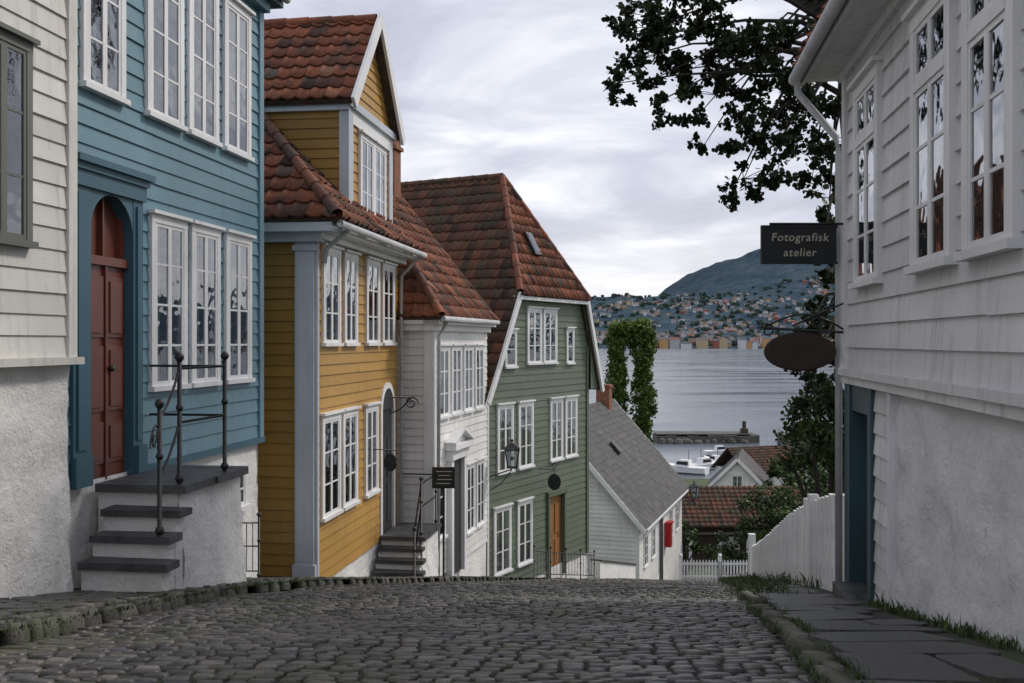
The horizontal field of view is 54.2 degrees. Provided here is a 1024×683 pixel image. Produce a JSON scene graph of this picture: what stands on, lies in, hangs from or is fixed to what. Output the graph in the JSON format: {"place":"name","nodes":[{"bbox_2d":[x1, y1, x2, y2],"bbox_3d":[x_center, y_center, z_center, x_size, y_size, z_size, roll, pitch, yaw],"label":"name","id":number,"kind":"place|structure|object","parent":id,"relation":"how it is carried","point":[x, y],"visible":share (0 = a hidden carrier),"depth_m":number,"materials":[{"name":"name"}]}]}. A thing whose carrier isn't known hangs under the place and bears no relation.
{"place":"outdoors","nodes":[
{"label":"outdoors","id":0,"kind":"place"},
{"bbox_2d":[0,576,600,645],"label":"pavement","id":1,"kind":"structure","parent":0,"point":[55,602],"depth_m":7.38,"materials":[{"name":"stone"}]},
{"bbox_2d":[77,465,248,591],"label":"stone doorsteps","id":2,"kind":"object","parent":1,"relation":"on","point":[199,542],"visible":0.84,"depth_m":8.90,"materials":[{"name":"stone"}]},
{"bbox_2d":[149,351,228,536],"bbox_3d":[-3.177,0.878,9.104,0.818,1.564,1.604,0,0,0],"label":"wrought iron railing","id":3,"kind":"object","parent":2,"relation":"on","point":[179,414],"visible":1,"depth_m":8.87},
{"bbox_2d":[292,242,318,586],"bbox_3d":[-2.871,1.060,13.918,0.340,4.880,0.160,0,0,8],"label":"corner pilaster","id":4,"kind":"object","parent":1,"relation":"on","point":[306,564],"visible":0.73,"depth_m":13.86,"materials":[{"name":"grey paint"}]},
{"bbox_2d":[315,242,397,576],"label":"front wall","id":5,"kind":"structure","parent":1,"relation":"on","point":[349,536],"depth_m":15.83,"materials":[{"name":"paint"}]},
{"bbox_2d":[319,129,397,522],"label":"window casings","id":6,"kind":"object","parent":5,"relation":"attached to","point":[375,143],"depth_m":15.72,"materials":[{"name":"wood"}]},
{"bbox_2d":[326,151,383,497],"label":"curtains","id":7,"kind":"object","parent":6,"relation":"attached to","point":[354,323],"visible":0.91,"depth_m":15.68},
{"bbox_2d":[325,142,391,512],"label":"window panes","id":8,"kind":"object","parent":6,"relation":"in","point":[327,468],"depth_m":15.59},
{"bbox_2d":[325,139,393,516],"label":"window sashes","id":9,"kind":"object","parent":6,"relation":"in","point":[350,340],"depth_m":15.69,"materials":[{"name":"wood"}]},
{"bbox_2d":[321,228,418,264],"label":"eave cornice","id":10,"kind":"structure","parent":5,"relation":"on","point":[353,241],"depth_m":15.83,"materials":[{"name":"white paint"}]},
{"bbox_2d":[322,220,426,263],"bbox_3d":[-2.155,-1.370,16.112,0.463,0.555,5.143,0,0,8],"label":"gutter","id":11,"kind":"object","parent":10,"relation":"attached to","point":[347,227],"visible":1,"depth_m":14.56,"materials":[{"name":"grey paint"}]},
{"bbox_2d":[331,217,422,251],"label":"roof front deck","id":12,"kind":"structure","parent":10,"relation":"on","point":[356,224],"depth_m":15.25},
{"bbox_2d":[264,14,376,218],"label":"ridge tiles","id":13,"kind":"object","parent":12,"relation":"on","point":[324,197],"visible":0.42,"depth_m":14.80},
{"bbox_2d":[281,131,424,251],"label":"roof front","id":14,"kind":"structure","parent":12,"relation":"on","point":[354,212],"depth_m":15.37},
{"bbox_2d":[375,34,399,139],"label":"roof underside","id":15,"kind":"structure","parent":10,"relation":"on","point":[385,84],"depth_m":17.41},
{"bbox_2d":[353,53,389,216],"bbox_3d":[-2.364,-3.423,16.701,0.023,3.654,2.625,0,0,8],"label":"dormer front","id":16,"kind":"object","parent":15,"relation":"attached to","point":[371,100],"visible":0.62,"depth_m":16.77,"materials":[{"name":"paint"}]},
{"bbox_2d":[341,103,396,222],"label":"dormer boards","id":17,"kind":"object","parent":16,"relation":"attached to","point":[363,112],"visible":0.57,"depth_m":17.06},
{"bbox_2d":[351,13,405,144],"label":"dormer bargeboards","id":18,"kind":"object","parent":15,"relation":"attached to","point":[379,28],"visible":1,"depth_m":16.56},
{"bbox_2d":[379,382,394,535],"bbox_3d":[-2.241,2.036,17.678,0.120,2.628,0.957,0,0,8],"label":"door surround","id":19,"kind":"object","parent":5,"relation":"attached to","point":[387,385],"visible":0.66,"depth_m":17.27,"materials":[{"name":"white paint"}]},
{"bbox_2d":[383,408,391,532],"bbox_3d":[-2.246,2.175,17.678,0.070,2.350,0.757,0,0,8],"label":"front door","id":20,"kind":"structure","parent":19,"relation":"attached to","point":[387,475],"depth_m":17.71,"materials":[{"name":"paint"}]},
{"bbox_2d":[372,522,441,580],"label":"slate doorsteps","id":21,"kind":"object","parent":1,"relation":"on","point":[395,552],"visible":0.74,"depth_m":17.06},
{"bbox_2d":[399,256,420,523],"bbox_3d":[-1.865,0.908,18.314,0.420,4.984,0.070,0,0,8],"label":"downpipe","id":22,"kind":"object","parent":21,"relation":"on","point":[411,265],"visible":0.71,"depth_m":18.32,"materials":[{"name":"metal"}]},
{"bbox_2d":[432,467,454,576],"bbox_3d":[-1.200,3.217,17.526,0.400,2.034,0.083,0,0,0],"label":"notice board","id":23,"kind":"object","parent":1,"relation":"on","point":[443,478],"visible":0.93,"depth_m":17.49,"materials":[{"name":"black metal"}]},
{"bbox_2d":[264,19,375,100],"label":"dormer roof","id":24,"kind":"structure","parent":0,"point":[338,45],"depth_m":16.04,"materials":[{"name":"tile"}]},
{"bbox_2d":[0,479,809,673],"bbox_3d":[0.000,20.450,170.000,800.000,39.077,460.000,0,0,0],"label":"ground","id":25,"kind":"structure","parent":0,"point":[699,482],"depth_m":50.35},
{"bbox_2d":[0,365,72,598],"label":"foundation","id":26,"kind":"object","parent":25,"relation":"on","point":[35,517],"visible":0.77,"depth_m":7.89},
{"bbox_2d":[68,444,257,588],"bbox_3d":[-5.983,2.477,11.070,5.024,2.453,4.263,0,0,8],"label":"foundation","id":27,"kind":"object","parent":25,"relation":"on","point":[84,509],"visible":0.09,"depth_m":9.12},
{"bbox_2d":[148,436,264,469],"bbox_3d":[-3.461,1.255,11.337,0.150,0.070,3.101,0,0,8],"label":"base board","id":28,"kind":"object","parent":27,"relation":"on","point":[212,452],"visible":0.64,"depth_m":11.26,"materials":[{"name":"blue paint"}]},
{"bbox_2d":[67,0,258,482],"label":"front wall","id":29,"kind":"structure","parent":28,"relation":"on","point":[196,179],"depth_m":10.71,"materials":[{"name":"blue paint"}]},
{"bbox_2d":[69,152,155,489],"bbox_3d":[-3.720,-0.175,9.199,0.260,2.890,1.312,0,0,8],"label":"door surround","id":30,"kind":"object","parent":29,"relation":"attached to","point":[121,190],"visible":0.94,"depth_m":9.20,"materials":[{"name":"blue paint"}]},
{"bbox_2d":[91,197,128,479],"bbox_3d":[-3.783,-0.065,9.243,0.105,2.670,0.837,0,0,8],"label":"front door","id":31,"kind":"structure","parent":30,"relation":"attached to","point":[107,352],"depth_m":9.28,"materials":[{"name":"red paint"}]},
{"bbox_2d":[91,199,115,257],"bbox_3d":[-3.844,-1.070,9.251,0.040,0.580,0.737,0,0,8],"label":"transom pane","id":32,"kind":"object","parent":31,"relation":"attached to","point":[109,233],"visible":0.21,"depth_m":9.39,"materials":[{"name":"red paint"}]},
{"bbox_2d":[78,0,256,510],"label":"window casings","id":33,"kind":"object","parent":29,"relation":"attached to","point":[194,226],"depth_m":10.80,"materials":[{"name":"wood"}]},
{"bbox_2d":[91,0,245,380],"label":"curtains","id":34,"kind":"object","parent":33,"relation":"attached to","point":[232,68],"visible":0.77,"depth_m":11.01,"materials":[{"name":"fabric"}]},
{"bbox_2d":[89,0,248,505],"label":"window sashes","id":35,"kind":"object","parent":33,"relation":"in","point":[204,100],"depth_m":11.09,"materials":[{"name":"wood"}]},
{"bbox_2d":[96,0,245,500],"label":"window panes","id":36,"kind":"object","parent":35,"relation":"in","point":[172,57],"depth_m":10.51,"materials":[{"name":"glass"}]},
{"bbox_2d":[257,10,263,436],"bbox_3d":[-3.264,-1.540,12.797,0.140,5.520,0.125,0,0,8],"label":"corner board","id":37,"kind":"object","parent":28,"relation":"on","point":[260,334],"visible":0.36,"depth_m":12.77,"materials":[{"name":"blue paint"}]},
{"bbox_2d":[257,242,294,586],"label":"side wall","id":38,"kind":"structure","parent":25,"relation":"on","point":[276,479],"depth_m":13.96,"materials":[{"name":"paint"}]},
{"bbox_2d":[264,222,340,242],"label":"eave cornice","id":39,"kind":"structure","parent":38,"relation":"on","point":[282,232],"depth_m":13.65,"materials":[{"name":"white paint"}]},
{"bbox_2d":[264,143,337,222],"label":"roof hip deck","id":40,"kind":"structure","parent":39,"relation":"on","point":[323,218],"depth_m":13.55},
{"bbox_2d":[264,128,336,218],"bbox_3d":[-5.522,-3.288,15.220,6.350,3.253,3.627,0,0,0],"label":"roof hip","id":41,"kind":"object","parent":40,"relation":"on","point":[278,166],"visible":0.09,"depth_m":13.95,"materials":[{"name":"tile"}]},
{"bbox_2d":[266,110,338,223],"bbox_3d":[-3.940,-2.808,16.919,3.200,1.824,2.670,0,0,8],"label":"dormer side","id":42,"kind":"object","parent":40,"relation":"on","point":[313,136],"visible":0.23,"depth_m":15.46,"materials":[{"name":"paint"}]},
{"bbox_2d":[339,110,349,199],"bbox_3d":[-2.577,-2.635,15.403,0.155,1.870,0.065,0,0,8],"label":"dormer corner board","id":43,"kind":"object","parent":42,"relation":"attached to","point":[344,152],"visible":0.64,"depth_m":15.37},
{"bbox_2d":[332,541,380,584],"bbox_3d":[-5.143,4.142,16.524,5.526,1.405,4.543,0,0,8],"label":"foundation","id":44,"kind":"object","parent":25,"relation":"on","point":[363,565],"visible":0.1,"depth_m":16.31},
{"bbox_2d":[435,543,485,581],"bbox_3d":[-3.455,5.111,20.984,5.000,1.322,3.908,0,0,14],"label":"foundation","id":45,"kind":"object","parent":25,"relation":"on","point":[476,562],"visible":0.14,"depth_m":21.58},
{"bbox_2d":[383,330,423,533],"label":"side wall","id":46,"kind":"structure","parent":45,"relation":"on","point":[413,430],"depth_m":18.58,"materials":[{"name":"white paint"}]},
{"bbox_2d":[397,320,495,332],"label":"cornice","id":47,"kind":"structure","parent":46,"relation":"on","point":[431,325],"depth_m":18.68,"materials":[{"name":"white paint"}]},
{"bbox_2d":[436,331,486,575],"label":"front wall","id":48,"kind":"structure","parent":45,"relation":"on","point":[474,423],"depth_m":21.06,"materials":[{"name":"white paint"}]},
{"bbox_2d":[424,330,435,522],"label":"corner boards","id":49,"kind":"object","parent":48,"relation":"attached to","point":[429,406],"visible":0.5,"depth_m":18.48,"materials":[{"name":"white paint"}]},
{"bbox_2d":[437,321,448,575],"bbox_3d":[-1.280,2.091,18.504,0.254,5.017,0.070,0,0,14],"label":"downpipe","id":50,"kind":"object","parent":48,"relation":"attached to","point":[439,402],"visible":0.71,"depth_m":18.50,"materials":[{"name":"metal"}]},
{"bbox_2d":[444,427,473,575],"bbox_3d":[-1.048,3.144,19.821,0.263,2.912,1.315,0,0,13],"label":"door portal","id":51,"kind":"object","parent":48,"relation":"attached to","point":[458,442],"depth_m":19.54,"materials":[{"name":"white paint"}]},
{"bbox_2d":[454,458,460,573],"bbox_3d":[-1.137,3.450,19.842,0.040,2.300,0.730,0,0,13],"label":"front door","id":52,"kind":"structure","parent":51,"relation":"attached to","point":[457,524],"depth_m":19.96,"materials":[{"name":"paint"}]},
{"bbox_2d":[436,344,486,541],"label":"window casings","id":53,"kind":"object","parent":48,"relation":"attached to","point":[475,347],"depth_m":20.76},
{"bbox_2d":[440,350,481,533],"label":"window panes","id":54,"kind":"object","parent":53,"relation":"in","point":[458,409],"depth_m":20.80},
{"bbox_2d":[440,348,483,537],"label":"window sashes","id":55,"kind":"object","parent":53,"relation":"in","point":[456,370],"depth_m":20.72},
{"bbox_2d":[535,553,586,578],"bbox_3d":[-1.452,6.653,26.029,5.009,1.866,5.565,0,0,28],"label":"foundation","id":56,"kind":"object","parent":25,"relation":"on","point":[571,567],"visible":0.09,"depth_m":26.40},
{"bbox_2d":[489,300,586,576],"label":"front wall","id":57,"kind":"structure","parent":56,"relation":"on","point":[541,385],"depth_m":24.84,"materials":[{"name":"green paint"}]},
{"bbox_2d":[492,306,579,576],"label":"window casings","id":58,"kind":"object","parent":57,"relation":"attached to","point":[519,404],"depth_m":24.09,"materials":[{"name":"wood"}]},
{"bbox_2d":[497,312,574,571],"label":"curtains","id":59,"kind":"object","parent":58,"relation":"attached to","point":[509,453],"visible":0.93,"depth_m":24.25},
{"bbox_2d":[496,311,575,574],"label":"window sashes","id":60,"kind":"object","parent":58,"relation":"in","point":[534,345],"depth_m":24.17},
{"bbox_2d":[499,313,572,570],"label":"window panes","id":61,"kind":"object","parent":58,"relation":"in","point":[510,356],"depth_m":24.12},
{"bbox_2d":[514,296,588,304],"bbox_3d":[1.051,-1.030,25.116,0.190,0.080,3.930,0,0,28],"label":"eave board","id":62,"kind":"object","parent":57,"relation":"attached to","point":[529,298],"visible":1,"depth_m":24.88,"materials":[{"name":"white paint"}]},
{"bbox_2d":[509,193,587,300],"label":"roof hip deck","id":63,"kind":"structure","parent":62,"relation":"on","point":[520,290],"depth_m":24.64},
{"bbox_2d":[500,173,589,297],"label":"ridge tiles","id":64,"kind":"object","parent":63,"relation":"on","point":[504,181],"visible":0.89,"depth_m":25.23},
{"bbox_2d":[507,184,591,300],"bbox_3d":[0.489,-2.663,25.454,1.681,3.174,3.948,0,0,28],"label":"roof hip","id":65,"kind":"object","parent":63,"relation":"on","point":[560,282],"visible":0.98,"depth_m":25.37,"materials":[{"name":"tile"}]},
{"bbox_2d":[546,487,567,577],"bbox_3d":[1.107,4.890,25.525,0.200,2.220,1.132,0,0,28],"label":"door surround","id":66,"kind":"object","parent":57,"relation":"attached to","point":[563,490],"visible":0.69,"depth_m":25.87,"materials":[{"name":"green paint"}]},
{"bbox_2d":[550,494,560,566],"bbox_3d":[1.050,5.000,25.556,0.070,2.200,0.852,0,0,28],"label":"front door","id":67,"kind":"structure","parent":66,"relation":"attached to","point":[555,523],"depth_m":25.60,"materials":[{"name":"brown paint"}]},
{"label":"side walls","id":68,"kind":"object","parent":56,"relation":"on","visible":0},
{"bbox_2d":[401,178,518,400],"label":"roof","id":69,"kind":"structure","parent":68,"relation":"on","point":[484,298],"depth_m":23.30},
{"bbox_2d":[486,292,604,405],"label":"bargeboards","id":70,"kind":"object","parent":69,"relation":"attached to","point":[505,349],"visible":0.93,"depth_m":23.10,"materials":[{"name":"white paint"}]},
{"bbox_2d":[603,317,657,444],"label":"ivy covered tree","id":71,"kind":"object","parent":25,"relation":"on","point":[640,333],"visible":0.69,"depth_m":59.66,"materials":[{"name":"green plant"}]},
{"bbox_2d":[587,384,689,579],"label":"white cottage","id":72,"kind":"structure","parent":25,"relation":"on","point":[638,486],"depth_m":39.20,"materials":[{"name":"grey wood"}]},
{"bbox_2d":[679,553,747,579],"bbox_3d":[7.825,8.573,37.060,3.310,1.440,0.160,0,0,0],"label":"white picket fence","id":73,"kind":"object","parent":25,"relation":"on","point":[720,563],"visible":0.58,"depth_m":37.00,"materials":[{"name":"paint"}]},
{"bbox_2d":[601,0,843,417],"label":"oak tree","id":74,"kind":"object","parent":25,"relation":"on","point":[727,43],"visible":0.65,"depth_m":11.88,"materials":[{"name":"green plant"}]},
{"bbox_2d":[701,530,747,575],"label":"garden shrub","id":75,"kind":"object","parent":25,"relation":"on","point":[729,553],"visible":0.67,"depth_m":45.03,"materials":[{"name":"green plant"}]},
{"bbox_2d":[706,449,773,485],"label":"white boathouse","id":76,"kind":"object","parent":25,"relation":"on","point":[741,467],"visible":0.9,"depth_m":85.00,"materials":[{"name":"grey wood"}]},
{"bbox_2d":[682,485,822,562],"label":"red roofed shed","id":77,"kind":"structure","parent":25,"relation":"on","point":[709,512],"depth_m":53.56,"materials":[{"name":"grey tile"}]},
{"bbox_2d":[734,483,802,557],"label":"garden shrub","id":78,"kind":"object","parent":25,"relation":"on","point":[746,524],"visible":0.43,"depth_m":42.98,"materials":[{"name":"green plant"}]},
{"bbox_2d":[711,444,827,485],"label":"roof","id":79,"kind":"structure","parent":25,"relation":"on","point":[760,456],"depth_m":94.73,"materials":[{"name":"tile"}]},
{"bbox_2d":[748,498,806,584],"bbox_3d":[3.747,3.070,14.254,0.134,2.636,6.381,0,0,8],"label":"white board fence","id":80,"kind":"object","parent":25,"relation":"on","point":[781,547],"visible":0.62,"depth_m":13.00,"materials":[{"name":"paint"}]},
{"bbox_2d":[773,373,843,497],"bbox_3d":[4.102,1.832,13.271,1.407,2.833,1.226,0,0,-31],"label":"tree","id":81,"kind":"object","parent":25,"relation":"on","point":[821,441],"visible":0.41,"depth_m":13.07,"materials":[{"name":"green plant"}]},
{"bbox_2d":[891,395,1023,651],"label":"foundation","id":82,"kind":"object","parent":25,"relation":"on","point":[959,505],"visible":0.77,"depth_m":5.73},
{"bbox_2d":[838,368,1023,421],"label":"band board","id":83,"kind":"object","parent":82,"relation":"on","point":[1002,403],"visible":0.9,"depth_m":5.77,"materials":[{"name":"white wood"}]},
{"bbox_2d":[847,0,1023,392],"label":"wall","id":84,"kind":"structure","parent":83,"relation":"on","point":[981,344],"depth_m":6.54,"materials":[{"name":"white wood"}]},
{"bbox_2d":[760,223,842,263],"bbox_3d":[2.610,-0.875,8.918,0.780,0.370,0.047,0,0,0],"label":"photographer sign board","id":85,"kind":"object","parent":84,"relation":"attached to","point":[798,243],"visible":1,"depth_m":8.90,"materials":[{"name":"black metal"}]},
{"bbox_2d":[759,303,843,370],"bbox_3d":[2.603,-0.052,8.920,0.803,0.632,0.035,0,0,0],"label":"oval hanging sign","id":86,"kind":"object","parent":84,"relation":"attached to","point":[800,351],"visible":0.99,"depth_m":8.90,"materials":[{"name":"black metal"}]},
{"bbox_2d":[842,78,851,368],"bbox_3d":[3.030,-1.075,8.932,0.145,2.690,0.130,0,0,8],"label":"corner board","id":87,"kind":"object","parent":84,"relation":"attached to","point":[845,220],"visible":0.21,"depth_m":8.88,"materials":[{"name":"white wood"}]},
{"bbox_2d":[807,0,905,82],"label":"soffit","id":88,"kind":"structure","parent":84,"relation":"attached to","point":[864,24],"depth_m":7.91,"materials":[{"name":"white wood"}]},
{"bbox_2d":[846,0,1023,289],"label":"window casings","id":89,"kind":"object","parent":84,"relation":"attached to","point":[915,14],"depth_m":5.72,"materials":[{"name":"wood"}]},
{"bbox_2d":[858,21,935,275],"bbox_3d":[2.431,-1.255,5.080,0.001,1.530,6.614,0,0,8],"label":"window glass","id":90,"kind":"object","parent":89,"relation":"in","point":[870,197],"visible":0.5,"depth_m":7.92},
{"bbox_2d":[855,0,1004,280],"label":"window sashes","id":91,"kind":"object","parent":89,"relation":"in","point":[986,21],"depth_m":5.86,"materials":[{"name":"wood"}]},
{"bbox_2d":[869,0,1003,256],"bbox_3d":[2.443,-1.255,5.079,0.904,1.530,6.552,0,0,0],"label":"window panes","id":92,"kind":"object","parent":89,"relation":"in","point":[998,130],"depth_m":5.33,"materials":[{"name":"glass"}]},
{"bbox_2d":[0,565,816,682],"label":"cobblestone road","id":93,"kind":"structure","parent":0,"point":[202,642],"depth_m":5.09,"materials":[{"name":"stone"}]},
{"bbox_2d":[396,263,440,317],"bbox_3d":[-4.024,-2.170,19.713,5.483,3.472,3.197,0,0,0],"label":"roof hip","id":94,"kind":"object","parent":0,"point":[416,302],"visible":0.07,"depth_m":18.51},
{"bbox_2d":[393,194,499,320],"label":"roof front","id":95,"kind":"structure","parent":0,"point":[465,300],"depth_m":21.05,"materials":[{"name":"tile"}]},
{"bbox_2d":[264,0,841,297],"label":"sky","id":96,"kind":"structure","parent":0,"point":[513,88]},
{"bbox_2d":[590,249,834,347],"bbox_3d":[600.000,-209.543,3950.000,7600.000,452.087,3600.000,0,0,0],"label":"hills","id":97,"kind":"structure","parent":0,"point":[744,274],"depth_m":3457.07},
{"bbox_2d":[591,279,834,347],"bbox_3d":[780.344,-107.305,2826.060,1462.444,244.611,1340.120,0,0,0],"label":"distant city","id":98,"kind":"object","parent":97,"relation":"on","point":[701,341],"visible":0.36,"depth_m":2658.24},
{"bbox_2d":[591,276,834,346],"bbox_3d":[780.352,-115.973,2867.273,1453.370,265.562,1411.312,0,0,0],"label":"distant trees","id":99,"kind":"object","parent":98,"relation":"on","point":[703,299],"visible":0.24,"depth_m":2928.81,"materials":[{"name":"green plant"}]},
{"bbox_2d":[589,348,843,478],"bbox_3d":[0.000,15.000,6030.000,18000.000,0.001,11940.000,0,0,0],"label":"water","id":100,"kind":"structure","parent":0,"point":[716,389],"depth_m":288.50,"materials":[{"name":"grey liquid"}]},
{"bbox_2d":[652,421,759,443],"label":"breakwater pier","id":101,"kind":"structure","parent":100,"relation":"in","point":[743,435],"depth_m":148.05,"materials":[{"name":"stone"}]},
{"bbox_2d":[730,580,1023,682],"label":"pavement","id":102,"kind":"structure","parent":0,"point":[887,647],"depth_m":4.84,"materials":[{"name":"stone"}]},
{"bbox_2d":[0,571,1023,682],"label":"grass","id":103,"kind":"structure","parent":102,"relation":"on","point":[753,580],"depth_m":6.86,"materials":[{"name":"plant"}]},
{"bbox_2d":[807,493,843,590],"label":"white board gate","id":104,"kind":"structure","parent":102,"relation":"on","point":[821,538],"depth_m":10.20,"materials":[{"name":"paint"}]},
{"bbox_2d":[873,389,886,602],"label":"wall","id":105,"kind":"structure","parent":102,"relation":"on","point":[880,487],"depth_m":7.71,"materials":[{"name":"white wood"}]},
{"bbox_2d":[887,392,899,605],"bbox_3d":[2.813,1.485,7.305,0.130,2.230,0.080,0,0,8],"label":"corner board","id":106,"kind":"object","parent":102,"relation":"on","point":[893,401],"visible":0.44,"depth_m":7.27,"materials":[{"name":"white wood"}]},
{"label":"end wall","id":107,"kind":"object","parent":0,"visible":0},
{"bbox_2d":[0,0,67,358],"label":"front wall","id":108,"kind":"structure","parent":107,"relation":"attached to","point":[33,289],"depth_m":7.95,"materials":[{"name":"white paint"}]},
{"bbox_2d":[0,21,40,248],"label":"window casings","id":109,"kind":"object","parent":108,"relation":"attached to","point":[18,38],"depth_m":7.69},
{"bbox_2d":[0,39,26,239],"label":"window sashes","id":110,"kind":"object","parent":109,"relation":"in","point":[4,107],"depth_m":7.46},
{"bbox_2d":[7,48,20,233],"bbox_3d":[-4.052,-1.500,5.474,0.001,1.460,4.457,0,0,8],"label":"window pane","id":111,"kind":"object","parent":110,"relation":"in","point":[13,143],"depth_m":7.55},
{"bbox_2d":[54,0,76,356],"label":"corner board","id":112,"kind":"object","parent":108,"relation":"attached to","point":[71,187],"visible":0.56,"depth_m":8.29,"materials":[{"name":"white paint"}]},
{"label":"roof","id":113,"kind":"object","parent":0,"visible":0},
{"bbox_2d":[788,0,845,85],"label":"gutter","id":114,"kind":"object","parent":113,"relation":"attached to","point":[829,15],"visible":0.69,"depth_m":8.01,"materials":[{"name":"grey paint"}]},
{"bbox_2d":[793,80,842,580],"bbox_3d":[2.798,-0.111,9.158,0.448,4.623,0.071,0,0,31],"label":"downpipe","id":115,"kind":"object","parent":114,"relation":"attached to","point":[822,121],"visible":0.83,"depth_m":9.03,"materials":[{"name":"metal"}]},
{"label":"end wall","id":116,"kind":"object","parent":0,"visible":0},
{"bbox_2d":[844,383,874,599],"bbox_3d":[3.052,1.485,8.449,0.270,2.230,1.080,0,0,8],"label":"door frame","id":117,"kind":"object","parent":116,"relation":"attached to","point":[859,486],"visible":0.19,"depth_m":8.77,"materials":[{"name":"wood"}]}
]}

